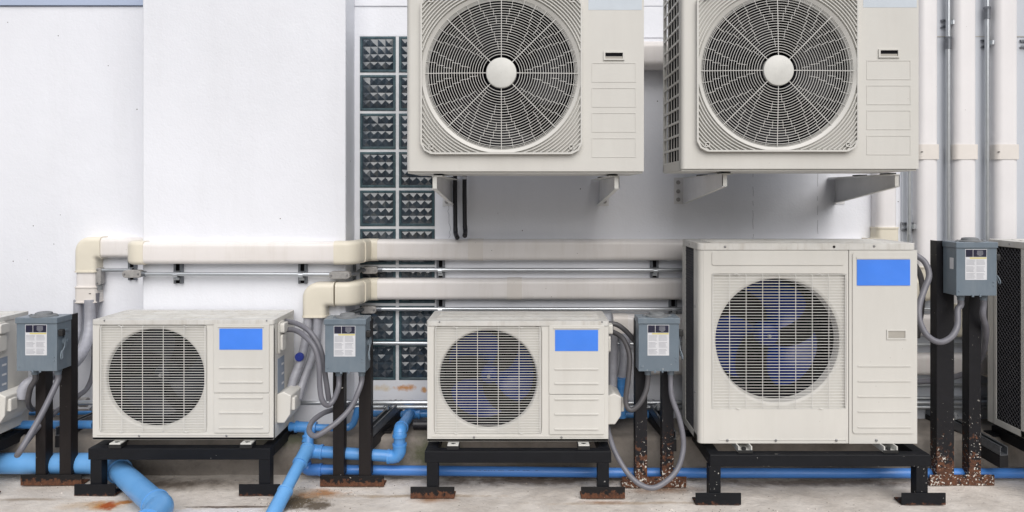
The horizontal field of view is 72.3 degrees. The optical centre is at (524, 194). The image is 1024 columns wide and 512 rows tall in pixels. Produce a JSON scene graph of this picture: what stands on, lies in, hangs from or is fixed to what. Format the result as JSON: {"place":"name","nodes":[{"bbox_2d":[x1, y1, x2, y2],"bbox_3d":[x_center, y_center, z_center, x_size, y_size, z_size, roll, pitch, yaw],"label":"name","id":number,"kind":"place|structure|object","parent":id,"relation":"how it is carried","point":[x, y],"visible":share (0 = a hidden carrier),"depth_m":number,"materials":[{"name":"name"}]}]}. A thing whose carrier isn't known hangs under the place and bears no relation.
{"place":"outdoors","nodes":[
{"label":"outdoors","id":0,"kind":"place"},
{"bbox_2d":[0,475,1023,511],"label":"ground","id":1,"kind":"structure","parent":0,"point":[213,493],"depth_m":3.08,"materials":[{"name":"concrete"}]},
{"bbox_2d":[0,429,28,491],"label":"equipment stand","id":2,"kind":"object","parent":1,"relation":"on","point":[10,437],"visible":0.62,"depth_m":3.28,"materials":[{"name":"black paint"}]},
{"bbox_2d":[0,311,27,433],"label":"outdoor unit","id":3,"kind":"object","parent":2,"relation":"on","point":[13,411],"visible":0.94,"depth_m":3.25,"materials":[{"name":"ivory painted metal"},{"name":"dark slate plastic"},{"name":"ivory wire"}]},
{"bbox_2d":[20,313,89,485],"bbox_3d":[-2.154,0.934,3.222,0.278,0.777,0.064,0,0,0],"label":"post stand","id":4,"kind":"object","parent":1,"relation":"on","point":[68,419],"visible":0.81,"depth_m":3.20,"materials":[{"name":"black metal"}]},
{"bbox_2d":[15,311,71,374],"bbox_3d":[-2.141,0.663,3.136,0.203,0.280,0.105,0,0,0],"label":"disconnect box","id":5,"kind":"object","parent":4,"relation":"attached to","point":[43,340],"visible":1,"depth_m":3.09,"materials":[{"name":"grey metal"}]},
{"bbox_2d":[25,374,38,411],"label":"flexible conduit","id":6,"kind":"object","parent":5,"relation":"attached to","point":[28,396],"visible":0.93,"depth_m":3.15,"materials":[{"name":"grey plastic"}]},
{"bbox_2d":[0,453,173,511],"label":"blue pipe","id":7,"kind":"object","parent":1,"relation":"on","point":[143,493],"visible":0.58,"depth_m":3.11,"materials":[{"name":"plastic"}]},
{"bbox_2d":[74,426,297,495],"bbox_3d":[-1.528,1.220,3.254,0.904,0.206,0.344,0,0,0],"label":"equipment stand","id":8,"kind":"object","parent":1,"relation":"on","point":[101,454],"visible":0.56,"depth_m":3.09,"materials":[{"name":"black paint"}]},
{"bbox_2d":[93,310,300,447],"bbox_3d":[-1.479,0.834,3.256,0.884,0.562,0.347,0,0,0],"label":"outdoor unit","id":9,"kind":"object","parent":8,"relation":"on","point":[191,374],"visible":0.99,"depth_m":3.12,"materials":[{"name":"ivory painted metal"},{"name":"dark slate plastic"},{"name":"ivory wire"}]},
{"bbox_2d":[287,318,311,386],"bbox_3d":[-1.062,0.770,3.314,0.061,0.397,0.158,0,0,31],"label":"insulated pipe","id":10,"kind":"object","parent":9,"relation":"attached to","point":[300,356],"visible":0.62,"depth_m":3.30,"materials":[{"name":"grey plastic"}]},
{"bbox_2d":[285,319,330,401],"bbox_3d":[-1.001,0.752,3.196,0.270,0.354,0.062,0,0,25],"label":"flexible conduit","id":11,"kind":"object","parent":9,"relation":"attached to","point":[310,332],"visible":0.82,"depth_m":3.14,"materials":[{"name":"grey plastic"}]},
{"bbox_2d":[298,318,321,399],"bbox_3d":[-1.033,0.770,3.336,0.055,0.392,0.143,0,0,40],"label":"insulated pipe","id":12,"kind":"object","parent":9,"relation":"attached to","point":[310,361],"visible":0.76,"depth_m":3.34,"materials":[{"name":"grey plastic"}]},
{"bbox_2d":[143,0,354,423],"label":"wall pillar","id":13,"kind":"structure","parent":1,"relation":"on","point":[248,120],"depth_m":3.42,"materials":[{"name":"white paint"}]},
{"bbox_2d":[172,264,183,283],"bbox_3d":[-1.681,0.374,3.394,0.041,0.114,0.052,0,0,0],"label":"strut clamp","id":14,"kind":"object","parent":13,"relation":"attached to","point":[179,268],"visible":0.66,"depth_m":3.40,"materials":[{"name":"metal"}]},
{"bbox_2d":[122,270,351,278],"bbox_3d":[-1.384,0.383,3.380,1.092,0.042,0.044,0,0,0],"label":"conduit tube","id":15,"kind":"object","parent":14,"relation":"attached to","point":[330,275],"visible":1,"depth_m":3.37,"materials":[{"name":"metal"}]},
{"bbox_2d":[298,264,307,283],"bbox_3d":[-1.077,0.374,3.394,0.041,0.114,0.052,0,0,0],"label":"strut clamp","id":16,"kind":"object","parent":13,"relation":"attached to","point":[301,277],"visible":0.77,"depth_m":3.40,"materials":[{"name":"metal"}]},
{"bbox_2d":[352,264,355,279],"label":"strut clamp","id":17,"kind":"object","parent":13,"relation":"attached to","point":[354,270],"visible":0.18,"depth_m":3.56,"materials":[{"name":"metal"}]},
{"bbox_2d":[74,172,898,302],"bbox_3d":[-0.239,-0.354,3.548,4.260,1.844,0.404,0,0,0],"label":"pipe duct","id":18,"kind":"object","parent":13,"relation":"attached to","point":[91,253],"visible":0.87,"depth_m":3.53,"materials":[{"name":"white plastic"}]},
{"bbox_2d":[17,300,95,399],"bbox_3d":[-2.274,0.749,3.463,0.114,0.398,0.505,0,0,5],"label":"insulated pipe","id":19,"kind":"object","parent":18,"relation":"attached to","point":[85,345],"visible":0.52,"depth_m":3.61,"materials":[{"name":"grey plastic"}]},
{"bbox_2d":[14,293,99,457],"bbox_3d":[-2.212,0.823,3.325,0.159,0.613,0.776,0,0,-17],"label":"flexible conduit","id":20,"kind":"object","parent":18,"relation":"attached to","point":[35,428],"visible":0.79,"depth_m":3.10,"materials":[{"name":"grey plastic"}]},
{"bbox_2d":[78,397,89,406],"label":"tube","id":21,"kind":"object","parent":20,"relation":"attached to","point":[83,398],"visible":0.34,"depth_m":3.49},
{"bbox_2d":[73,300,82,343],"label":"insulated pipe","id":22,"kind":"object","parent":18,"relation":"attached to","point":[78,308],"visible":0.37,"depth_m":3.68,"materials":[{"name":"grey plastic"}]},
{"bbox_2d":[266,442,314,511],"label":"blue pipe","id":23,"kind":"object","parent":1,"relation":"on","point":[281,497],"visible":1,"depth_m":3.02,"materials":[{"name":"plastic"}]},
{"bbox_2d":[288,421,317,443],"bbox_3d":[-1.038,1.123,3.267,0.127,0.126,0.100,0,0,0],"label":"blue pipe","id":24,"kind":"object","parent":23,"relation":"attached to","point":[297,426],"visible":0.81,"depth_m":3.27,"materials":[{"name":"plastic"}]},
{"bbox_2d":[315,407,358,431],"bbox_3d":[-0.875,1.070,3.315,0.229,0.086,0.100,0,0,-31],"label":"blue pipe","id":25,"kind":"object","parent":24,"relation":"attached to","point":[351,424],"visible":0.67,"depth_m":3.30,"materials":[{"name":"plastic"}]},
{"bbox_2d":[310,409,420,463],"bbox_3d":[-0.757,1.148,3.392,0.463,0.184,0.380,0,0,0],"label":"blue pipe","id":26,"kind":"object","parent":23,"relation":"attached to","point":[397,453],"visible":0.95,"depth_m":3.21,"materials":[{"name":"plastic"}]},
{"bbox_2d":[320,318,386,486],"bbox_3d":[-0.782,0.945,3.211,0.290,0.756,0.064,0,0,0],"label":"post stand","id":27,"kind":"object","parent":1,"relation":"on","point":[364,478],"visible":0.78,"depth_m":3.19,"materials":[{"name":"black metal"}]},
{"bbox_2d":[324,312,371,375],"bbox_3d":[-0.782,0.668,3.136,0.203,0.280,0.105,0,0,0],"label":"disconnect box","id":28,"kind":"object","parent":27,"relation":"attached to","point":[348,341],"visible":1,"depth_m":3.09,"materials":[{"name":"grey metal"}]},
{"bbox_2d":[287,327,341,407],"bbox_3d":[-0.975,0.773,3.150,0.308,0.337,0.102,0,0,20],"label":"flexible conduit","id":29,"kind":"object","parent":28,"relation":"attached to","point":[314,347],"visible":1,"depth_m":3.09,"materials":[{"name":"grey plastic"}]},
{"bbox_2d":[306,376,364,438],"bbox_3d":[-0.806,0.926,3.215,0.222,0.248,0.454,0,0,20],"label":"flexible conduit","id":30,"kind":"object","parent":28,"relation":"attached to","point":[351,405],"visible":0.91,"depth_m":3.09,"materials":[{"name":"grey plastic"}]},
{"bbox_2d":[46,477,899,511],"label":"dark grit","id":31,"kind":"object","parent":1,"relation":"on","point":[458,505],"visible":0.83,"depth_m":3.10,"materials":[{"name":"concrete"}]},
{"bbox_2d":[0,409,1023,475],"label":"kerb","id":32,"kind":"structure","parent":1,"relation":"on","point":[622,431],"depth_m":3.32,"materials":[{"name":"concrete"}]},
{"bbox_2d":[12,420,92,428],"bbox_3d":[-2.354,1.098,3.350,0.589,0.038,0.038,0,0,0],"label":"blue pipe","id":33,"kind":"object","parent":32,"relation":"on","point":[82,424],"visible":0.49,"depth_m":3.33,"materials":[{"name":"plastic"}]},
{"bbox_2d":[29,411,91,415],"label":"blue pipe","id":34,"kind":"object","parent":32,"relation":"on","point":[79,413],"visible":0.3,"depth_m":3.61,"materials":[{"name":"plastic"}]},
{"bbox_2d":[0,6,142,408],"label":"plastered wall","id":35,"kind":"structure","parent":32,"relation":"on","point":[71,127],"depth_m":3.75,"materials":[{"name":"white paint"}]},
{"bbox_2d":[0,0,142,5],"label":"painted wall band","id":36,"kind":"object","parent":35,"relation":"on","point":[71,2],"depth_m":3.74,"materials":[{"name":"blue paint"}]},
{"bbox_2d":[127,262,137,279],"bbox_3d":[-2.089,0.401,3.724,0.041,0.107,0.052,0,0,0],"label":"strut clamp","id":37,"kind":"object","parent":35,"relation":"attached to","point":[133,267],"visible":0.3,"depth_m":3.73,"materials":[{"name":"metal"}]},
{"bbox_2d":[95,267,131,289],"bbox_3d":[-2.174,0.444,3.710,0.183,0.116,0.044,0,0,0],"label":"conduit tube","id":38,"kind":"object","parent":37,"relation":"attached to","point":[100,277],"visible":0.99,"depth_m":3.70,"materials":[{"name":"metal"}]},
{"bbox_2d":[55,406,92,446],"bbox_3d":[-2.189,1.146,3.510,0.046,0.146,0.461,0,0,-4],"label":"strut","id":39,"kind":"object","parent":32,"relation":"on","point":[88,416],"visible":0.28,"depth_m":3.43,"materials":[{"name":"metal"}]},
{"bbox_2d":[373,399,402,448],"bbox_3d":[-0.683,1.097,3.405,0.046,0.154,0.378,0,0,12],"label":"strut","id":40,"kind":"object","parent":32,"relation":"on","point":[385,419],"visible":0.67,"depth_m":3.39,"materials":[{"name":"metal"}]},
{"bbox_2d":[78,400,987,404],"bbox_3d":[0.494,1.028,3.470,5.336,0.070,0.022,0,0,-2],"label":"conduit tube","id":41,"kind":"object","parent":40,"relation":"attached to","point":[424,402],"depth_m":3.43,"materials":[{"name":"metal"}]},
{"bbox_2d":[353,405,987,408],"bbox_3d":[1.004,1.067,3.525,4.268,0.023,0.022,0,0,0],"label":"conduit tube","id":42,"kind":"object","parent":40,"relation":"on","point":[648,407],"depth_m":3.52,"materials":[{"name":"metal"}]},
{"bbox_2d":[373,410,403,416],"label":"blue pipe","id":43,"kind":"object","parent":32,"relation":"on","point":[376,413],"depth_m":3.56,"materials":[{"name":"plastic"}]},
{"bbox_2d":[385,425,394,432],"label":"pipe","id":44,"kind":"object","parent":32,"relation":"on","point":[389,429],"visible":0.4,"depth_m":3.39,"materials":[{"name":"metal"}]},
{"bbox_2d":[413,420,426,428],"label":"black pipe","id":45,"kind":"object","parent":32,"relation":"on","point":[419,424],"visible":0.66,"depth_m":3.40,"materials":[{"name":"plastic"}]},
{"bbox_2d":[420,409,648,417],"bbox_3d":[0.073,1.109,3.550,1.269,0.042,0.040,0,0,0],"label":"blue pipe","id":46,"kind":"object","parent":32,"relation":"on","point":[423,413],"visible":0.1,"depth_m":3.53,"materials":[{"name":"plastic"}]},
{"bbox_2d":[355,6,900,417],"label":"plastered wall","id":47,"kind":"structure","parent":32,"relation":"on","point":[760,206],"depth_m":3.60,"materials":[{"name":"white paint"}]},
{"bbox_2d":[359,36,434,379],"bbox_3d":[-0.654,0.068,3.645,0.390,1.767,0.110,0,0,0],"label":"glass block window","id":48,"kind":"structure","parent":47,"relation":"attached to","point":[396,200],"depth_m":3.60,"materials":[{"name":"black glass"}]},
{"bbox_2d":[432,174,458,205],"bbox_3d":[-0.377,-0.013,3.218,0.087,0.142,0.764,0,0,0],"label":"wall bracket","id":49,"kind":"object","parent":47,"relation":"attached to","point":[442,185],"depth_m":3.22,"materials":[{"name":"white metal"}]},
{"bbox_2d":[453,176,459,239],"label":"drain pipe","id":50,"kind":"object","parent":49,"relation":"attached to","point":[455,231],"visible":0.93,"depth_m":3.53,"materials":[{"name":"black plastic"}]},
{"bbox_2d":[462,176,467,237],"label":"drain pipe","id":51,"kind":"object","parent":49,"relation":"attached to","point":[464,200],"visible":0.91,"depth_m":3.53,"materials":[{"name":"black plastic"}]},
{"bbox_2d":[354,0,667,37],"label":"wall panel","id":52,"kind":"structure","parent":47,"relation":"attached to","point":[653,22],"depth_m":3.59,"materials":[{"name":"white paint"}]},
{"bbox_2d":[592,174,619,205],"bbox_3d":[0.389,-0.013,3.228,0.087,0.142,0.744,0,0,0],"label":"wall bracket","id":53,"kind":"object","parent":47,"relation":"attached to","point":[608,185],"depth_m":3.24,"materials":[{"name":"white metal"}]},
{"bbox_2d":[407,0,643,175],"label":"wall mounted unit","id":54,"kind":"object","parent":53,"relation":"on","point":[525,87],"depth_m":2.81,"materials":[{"name":"metal"}]},
{"bbox_2d":[302,0,938,317],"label":"pipe duct","id":55,"kind":"object","parent":47,"relation":"attached to","point":[320,298],"visible":0.79,"depth_m":3.53,"materials":[{"name":"beige plastic"}]},
{"bbox_2d":[351,266,681,276],"bbox_3d":[0.385,0.382,3.487,2.526,0.036,0.190,0,0,0],"label":"conduit tube","id":56,"kind":"object","parent":55,"relation":"attached to","point":[370,269],"visible":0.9,"depth_m":3.55,"materials":[{"name":"metal"}]},
{"bbox_2d":[437,260,444,277],"bbox_3d":[-0.428,0.374,3.574,0.041,0.123,0.052,0,0,0],"label":"strut clamp","id":57,"kind":"object","parent":56,"relation":"attached to","point":[440,264],"visible":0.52,"depth_m":3.58,"materials":[{"name":"metal"}]},
{"bbox_2d":[650,260,658,277],"bbox_3d":[0.664,0.374,3.574,0.041,0.108,0.052,0,0,0],"label":"strut clamp","id":58,"kind":"object","parent":56,"relation":"attached to","point":[654,264],"visible":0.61,"depth_m":3.58,"materials":[{"name":"metal"}]},
{"bbox_2d":[350,305,929,313],"bbox_3d":[0.721,0.582,3.508,3.172,0.036,0.148,0,0,0],"label":"conduit tube","id":59,"kind":"object","parent":47,"relation":"attached to","point":[368,308],"visible":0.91,"depth_m":3.55,"materials":[{"name":"metal"}]},
{"bbox_2d":[437,300,444,310],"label":"strut clamp","id":60,"kind":"object","parent":59,"relation":"attached to","point":[440,303],"visible":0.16,"depth_m":3.58,"materials":[{"name":"metal"}]},
{"bbox_2d":[668,300,676,313],"bbox_3d":[0.759,0.572,3.574,0.041,0.087,0.052,0,0,0],"label":"strut clamp","id":61,"kind":"object","parent":59,"relation":"attached to","point":[672,303],"visible":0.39,"depth_m":3.58,"materials":[{"name":"metal"}]},
{"bbox_2d":[644,41,667,69],"bbox_3d":[0.938,-0.705,3.546,1.525,0.135,0.095,0,0,0],"label":"pipe duct","id":62,"kind":"object","parent":47,"relation":"attached to","point":[653,55],"depth_m":3.50,"materials":[{"name":"white plastic"}]},
{"bbox_2d":[373,341,961,345],"bbox_3d":[0.758,0.757,3.560,3.098,0.027,0.019,0,0,0],"label":"conduit tube","id":63,"kind":"object","parent":47,"relation":"attached to","point":[425,343],"depth_m":3.55,"materials":[{"name":"metal"}]},
{"bbox_2d":[674,172,732,203],"bbox_3d":[0.810,-0.023,3.238,0.087,0.142,0.724,0,0,0],"label":"wall bracket","id":64,"kind":"object","parent":47,"relation":"attached to","point":[688,189],"depth_m":3.31,"materials":[{"name":"white metal"}]},
{"bbox_2d":[663,0,918,173],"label":"wall mounted unit","id":65,"kind":"object","parent":64,"relation":"on","point":[793,86],"depth_m":2.81,"materials":[{"name":"ivory painted metal"},{"name":"ivory wire"},{"name":"charcoal plastic"}]},
{"bbox_2d":[830,173,899,203],"bbox_3d":[1.599,-0.023,3.291,0.087,0.142,0.619,0,0,0],"label":"wall bracket","id":66,"kind":"object","parent":47,"relation":"attached to","point":[850,188],"depth_m":3.31,"materials":[{"name":"white metal"}]},
{"bbox_2d":[907,171,910,242],"bbox_3d":[1.952,-0.330,3.560,0.020,1.927,0.021,0,0,0],"label":"conduit tube","id":67,"kind":"object","parent":47,"relation":"attached to","point":[908,206],"depth_m":3.55,"materials":[{"name":"metal"}]},
{"bbox_2d":[900,222,915,229],"bbox_3d":[1.974,0.162,3.574,0.090,0.041,0.052,0,0,0],"label":"strut clamp","id":68,"kind":"object","parent":67,"relation":"attached to","point":[913,226],"visible":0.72,"depth_m":3.58,"materials":[{"name":"metal"}]},
{"bbox_2d":[901,0,1023,418],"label":"grey wall panel","id":69,"kind":"structure","parent":47,"relation":"attached to","point":[979,131],"depth_m":3.59,"materials":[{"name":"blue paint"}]},
{"bbox_2d":[612,0,977,336],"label":"pipe duct","id":70,"kind":"object","parent":69,"relation":"attached to","point":[964,151],"visible":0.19,"depth_m":3.53,"materials":[{"name":"white plastic"}]},
{"bbox_2d":[617,333,629,377],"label":"insulated pipe","id":71,"kind":"object","parent":70,"relation":"attached to","point":[622,368],"visible":0.53,"depth_m":3.45,"materials":[{"name":"grey plastic"}]},
{"bbox_2d":[617,377,625,418],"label":"blue pipe","id":72,"kind":"object","parent":71,"relation":"attached to","point":[620,384],"visible":0.48,"depth_m":3.38,"materials":[{"name":"plastic"}]},
{"bbox_2d":[651,0,1018,376],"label":"pipe duct","id":73,"kind":"object","parent":69,"relation":"attached to","point":[1004,151],"visible":0.24,"depth_m":3.53,"materials":[{"name":"white plastic"}]},
{"bbox_2d":[940,19,954,27],"bbox_3d":[2.174,-0.874,3.574,0.092,0.041,0.052,0,0,0],"label":"strut clamp","id":74,"kind":"object","parent":69,"relation":"attached to","point":[952,22],"visible":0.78,"depth_m":3.58,"materials":[{"name":"metal"}]},
{"bbox_2d":[944,0,951,240],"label":"conduit tube","id":75,"kind":"object","parent":74,"relation":"attached to","point":[948,41],"visible":0.84,"depth_m":3.55,"materials":[{"name":"metal"}]},
{"bbox_2d":[917,396,987,399],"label":"conduit tube","id":76,"kind":"object","parent":69,"relation":"attached to","point":[955,397],"depth_m":3.56,"materials":[{"name":"metal"}]},
{"bbox_2d":[917,383,987,386],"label":"conduit tube","id":77,"kind":"object","parent":69,"relation":"attached to","point":[958,385],"depth_m":3.55,"materials":[{"name":"metal"}]},
{"bbox_2d":[925,409,1007,467],"bbox_3d":[2.112,1.141,3.370,0.046,0.170,0.448,0,0,-11],"label":"strut","id":78,"kind":"object","parent":69,"relation":"attached to","point":[994,452],"visible":0.4,"depth_m":3.20,"materials":[{"name":"metal"}]},
{"bbox_2d":[980,40,994,47],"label":"strut clamp","id":79,"kind":"object","parent":69,"relation":"attached to","point":[992,42],"visible":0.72,"depth_m":3.56,"materials":[{"name":"metal"}]},
{"bbox_2d":[983,0,990,319],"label":"conduit tube","id":80,"kind":"object","parent":79,"relation":"attached to","point":[987,11],"visible":0.87,"depth_m":3.55,"materials":[{"name":"metal"}]},
{"bbox_2d":[647,403,676,450],"bbox_3d":[0.660,1.100,3.405,0.046,0.158,0.371,0,0,-5],"label":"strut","id":81,"kind":"object","parent":32,"relation":"on","point":[653,419],"visible":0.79,"depth_m":3.43,"materials":[{"name":"metal"}]},
{"bbox_2d":[410,441,624,498],"bbox_3d":[-0.029,1.222,3.236,0.935,0.203,0.364,0,0,0],"label":"equipment stand","id":82,"kind":"object","parent":1,"relation":"on","point":[436,454],"visible":0.6,"depth_m":3.06,"materials":[{"name":"black paint"}]},
{"bbox_2d":[427,311,623,449],"bbox_3d":[0.008,0.839,3.252,0.884,0.562,0.347,0,0,0],"label":"outdoor unit","id":83,"kind":"object","parent":82,"relation":"on","point":[517,375],"visible":1,"depth_m":3.11,"materials":[{"name":"metal"}]},
{"bbox_2d":[609,334,617,387],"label":"insulated pipe","id":84,"kind":"object","parent":83,"relation":"attached to","point":[613,363],"visible":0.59,"depth_m":3.30,"materials":[{"name":"grey plastic"}]},
{"bbox_2d":[609,321,633,343],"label":"flexible conduit","id":85,"kind":"object","parent":83,"relation":"attached to","point":[626,331],"visible":0.71,"depth_m":3.26,"materials":[{"name":"grey plastic"}]},
{"bbox_2d":[608,375,685,490],"bbox_3d":[0.524,1.035,3.096,0.367,0.475,0.176,0,0,15],"label":"flexible conduit","id":86,"kind":"object","parent":83,"relation":"attached to","point":[659,485],"visible":0.98,"depth_m":3.07,"materials":[{"name":"grey plastic"}]},
{"bbox_2d":[61,477,993,511],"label":"pale crumbs","id":87,"kind":"object","parent":1,"relation":"on","point":[468,487],"visible":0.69,"depth_m":3.10,"materials":[{"name":"concrete"}]},
{"bbox_2d":[620,320,685,487],"bbox_3d":[0.586,0.944,3.200,0.291,0.758,0.064,0,0,0],"label":"post stand","id":88,"kind":"object","parent":1,"relation":"on","point":[666,440],"visible":0.73,"depth_m":3.17,"materials":[{"name":"metal"}]},
{"bbox_2d":[634,311,682,374],"bbox_3d":[0.601,0.664,3.136,0.203,0.280,0.105,0,0,0],"label":"disconnect box","id":89,"kind":"object","parent":88,"relation":"attached to","point":[658,335],"visible":1,"depth_m":3.09,"materials":[{"name":"grey metal"}]},
{"bbox_2d":[612,330,650,412],"bbox_3d":[0.456,0.794,3.169,0.215,0.349,0.092,0,0,37],"label":"flexible conduit","id":90,"kind":"object","parent":89,"relation":"attached to","point":[640,402],"visible":0.93,"depth_m":3.13,"materials":[{"name":"grey plastic"}]},
{"bbox_2d":[302,459,1023,477],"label":"blue pipe","id":91,"kind":"object","parent":1,"relation":"on","point":[320,469],"visible":0.84,"depth_m":3.24,"materials":[{"name":"plastic"}]},
{"bbox_2d":[685,430,945,504],"bbox_3d":[1.264,1.218,3.194,1.068,0.210,0.404,0,0,0],"label":"equipment stand","id":92,"kind":"object","parent":1,"relation":"on","point":[916,459],"visible":0.56,"depth_m":3.00,"materials":[{"name":"black paint"}]},
{"bbox_2d":[682,239,916,453],"bbox_3d":[1.229,0.659,3.200,0.956,0.904,0.378,0,0,0],"label":"outdoor unit","id":93,"kind":"object","parent":92,"relation":"on","point":[799,340],"visible":1,"depth_m":3.05,"materials":[{"name":"ivory painted metal"},{"name":"navy plastic"},{"name":"ivory wire"}]},
{"bbox_2d":[917,264,925,337],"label":"flexible conduit","id":94,"kind":"object","parent":93,"relation":"attached to","point":[920,276],"visible":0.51,"depth_m":3.29,"materials":[{"name":"grey plastic"}]},
{"bbox_2d":[928,240,994,485],"bbox_3d":[1.992,0.766,3.222,0.293,1.114,0.064,0,0,0],"label":"post stand","id":95,"kind":"object","parent":1,"relation":"on","point":[942,392],"visible":0.82,"depth_m":3.20,"materials":[{"name":"metal"}]},
{"bbox_2d":[942,237,1000,299],"bbox_3d":[2.000,0.331,3.136,0.203,0.280,0.105,0,0,0],"label":"disconnect box","id":96,"kind":"object","parent":95,"relation":"attached to","point":[969,266],"visible":1,"depth_m":3.09,"materials":[{"name":"grey metal"}]},
{"bbox_2d":[917,253,963,344],"bbox_3d":[1.833,0.459,3.127,0.214,0.397,0.178,0,0,34],"label":"flexible conduit","id":97,"kind":"object","parent":96,"relation":"attached to","point":[950,337],"visible":0.9,"depth_m":3.11,"materials":[{"name":"grey plastic"}]},
{"bbox_2d":[917,300,988,384],"bbox_3d":[2.093,0.704,3.336,0.219,0.478,0.386,0,0,-16],"label":"flexible conduit","id":98,"kind":"object","parent":96,"relation":"attached to","point":[985,325],"visible":0.75,"depth_m":3.20,"materials":[{"name":"grey plastic"}]},
{"bbox_2d":[983,425,1023,451],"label":"equipment stand","id":99,"kind":"object","parent":1,"relation":"on","point":[1010,438],"visible":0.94,"depth_m":3.28,"materials":[{"name":"black paint"}]},
{"bbox_2d":[988,239,1023,437],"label":"outdoor unit","id":100,"kind":"object","parent":99,"relation":"on","point":[1006,360],"visible":0.88,"depth_m":3.23,"materials":[{"name":"metal"}]}
]}

